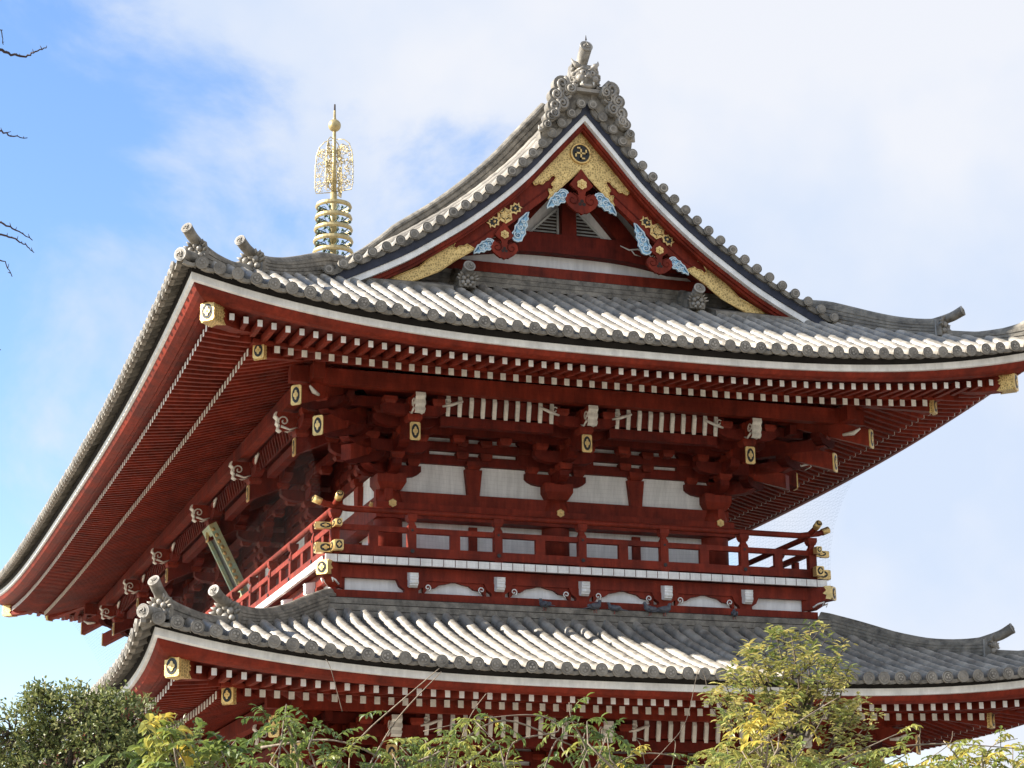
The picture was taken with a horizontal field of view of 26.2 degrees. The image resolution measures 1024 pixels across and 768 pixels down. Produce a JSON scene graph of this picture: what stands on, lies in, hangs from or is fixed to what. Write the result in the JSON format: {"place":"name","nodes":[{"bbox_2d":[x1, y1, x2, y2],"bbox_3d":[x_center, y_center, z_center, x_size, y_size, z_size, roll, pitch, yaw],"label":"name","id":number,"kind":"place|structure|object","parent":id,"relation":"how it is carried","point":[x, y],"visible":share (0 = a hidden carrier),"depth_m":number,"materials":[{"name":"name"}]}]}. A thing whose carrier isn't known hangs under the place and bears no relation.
{"place":"outdoors","nodes":[
{"label":"outdoors","id":0,"kind":"place"},
{"bbox_2d":[0,36,1023,767],"bbox_3d":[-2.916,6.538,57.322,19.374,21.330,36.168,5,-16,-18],"label":"temple gate","id":1,"kind":"structure","parent":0,"point":[566,354],"depth_m":44.90,"materials":[{"name":"red wood"}]},
{"bbox_2d":[202,522,248,597],"bbox_3d":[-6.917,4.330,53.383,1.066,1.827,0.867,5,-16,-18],"label":"name plaque","id":2,"kind":"object","parent":1,"relation":"attached to","point":[225,561],"visible":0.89,"depth_m":53.08,"materials":[{"name":"beige paint"}]},
{"bbox_2d":[539,598,554,610],"bbox_3d":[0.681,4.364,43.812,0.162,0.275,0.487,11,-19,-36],"label":"pigeon","id":3,"kind":"object","parent":1,"relation":"on","point":[544,604],"visible":1,"depth_m":43.78,"materials":[{"name":"stone"}]},
{"bbox_2d":[583,600,601,612],"bbox_3d":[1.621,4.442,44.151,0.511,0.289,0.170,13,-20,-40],"label":"pigeon","id":4,"kind":"object","parent":1,"relation":"on","point":[595,606],"visible":1,"depth_m":44.12,"materials":[{"name":"stone"}]},
{"bbox_2d":[607,602,627,613],"bbox_3d":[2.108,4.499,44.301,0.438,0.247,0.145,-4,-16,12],"label":"pigeon","id":5,"kind":"object","parent":1,"relation":"on","point":[614,608],"visible":1,"depth_m":44.26,"materials":[{"name":"stone"}]},
{"bbox_2d":[642,602,659,615],"bbox_3d":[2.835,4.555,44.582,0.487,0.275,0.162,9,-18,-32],"label":"pigeon","id":6,"kind":"object","parent":1,"relation":"on","point":[649,608],"visible":1,"depth_m":44.49,"materials":[{"name":"stone"}]},
{"bbox_2d":[653,603,671,615],"bbox_3d":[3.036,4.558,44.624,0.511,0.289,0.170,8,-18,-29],"label":"pigeon","id":7,"kind":"object","parent":1,"relation":"on","point":[665,609],"visible":1,"depth_m":44.59,"materials":[{"name":"stone"}]},
{"bbox_2d":[731,609,737,619],"bbox_3d":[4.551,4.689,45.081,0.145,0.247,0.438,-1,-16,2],"label":"pigeon","id":8,"kind":"object","parent":1,"relation":"on","point":[734,612],"visible":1,"depth_m":45.04,"materials":[{"name":"stone"}]},
{"bbox_2d":[0,0,1023,767],"label":"sky","id":9,"kind":"structure","parent":0,"point":[868,155],"materials":[{"name":"blue"}]},
{"label":"ground","id":10,"kind":"structure","parent":0,"visible":0},
{"bbox_2d":[0,29,46,349],"bbox_3d":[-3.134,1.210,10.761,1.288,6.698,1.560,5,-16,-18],"label":"bare tree","id":11,"kind":"object","parent":10,"relation":"on","point":[17,55],"visible":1,"depth_m":11.00,"materials":[{"name":"brown plant"}]},
{"bbox_2d":[0,672,226,767],"bbox_3d":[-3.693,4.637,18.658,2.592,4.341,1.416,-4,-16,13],"label":"evergreen tree","id":12,"kind":"object","parent":10,"relation":"on","point":[104,721],"visible":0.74,"depth_m":18.90,"materials":[{"name":"green plant"}]},
{"bbox_2d":[82,712,272,767],"bbox_3d":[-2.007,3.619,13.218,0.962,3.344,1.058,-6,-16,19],"label":"wisteria vine","id":13,"kind":"object","parent":10,"relation":"on","point":[172,742],"visible":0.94,"depth_m":13.51,"materials":[{"name":"green plant"}]},
{"bbox_2d":[312,104,353,256],"bbox_3d":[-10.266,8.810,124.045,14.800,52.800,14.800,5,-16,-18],"label":"pagoda","id":14,"kind":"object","parent":10,"relation":"on","point":[333,212],"visible":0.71,"depth_m":129.19,"materials":[{"name":"metal"}]},
{"bbox_2d":[234,659,450,767],"bbox_3d":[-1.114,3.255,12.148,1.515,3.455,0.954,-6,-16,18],"label":"wisteria vine","id":15,"kind":"object","parent":10,"relation":"on","point":[308,741],"visible":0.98,"depth_m":12.48,"materials":[{"name":"green plant"}]},
{"bbox_2d":[329,668,706,767],"bbox_3d":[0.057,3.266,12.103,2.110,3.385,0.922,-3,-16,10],"label":"wisteria vine","id":16,"kind":"object","parent":10,"relation":"on","point":[453,741],"visible":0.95,"depth_m":12.48,"materials":[{"name":"green plant"}]},
{"bbox_2d":[536,692,700,767],"bbox_3d":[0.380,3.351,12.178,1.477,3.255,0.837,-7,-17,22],"label":"wisteria vine","id":17,"kind":"object","parent":10,"relation":"on","point":[626,744],"visible":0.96,"depth_m":12.50,"materials":[{"name":"green plant"}]},
{"bbox_2d":[687,697,836,767],"bbox_3d":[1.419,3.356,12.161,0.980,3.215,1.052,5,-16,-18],"label":"wisteria vine","id":18,"kind":"object","parent":10,"relation":"on","point":[767,761],"visible":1,"depth_m":12.47,"materials":[{"name":"green plant"}]},
{"bbox_2d":[696,619,884,767],"bbox_3d":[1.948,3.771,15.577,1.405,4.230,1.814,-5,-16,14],"label":"broadleaf shrub","id":19,"kind":"object","parent":10,"relation":"on","point":[844,722],"visible":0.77,"depth_m":15.93,"materials":[{"name":"green plant"}]},
{"bbox_2d":[792,724,1023,767],"bbox_3d":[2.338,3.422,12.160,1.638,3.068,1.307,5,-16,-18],"label":"wisteria vine","id":20,"kind":"object","parent":10,"relation":"on","point":[986,757],"visible":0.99,"depth_m":12.49,"materials":[{"name":"green plant"}]}
]}

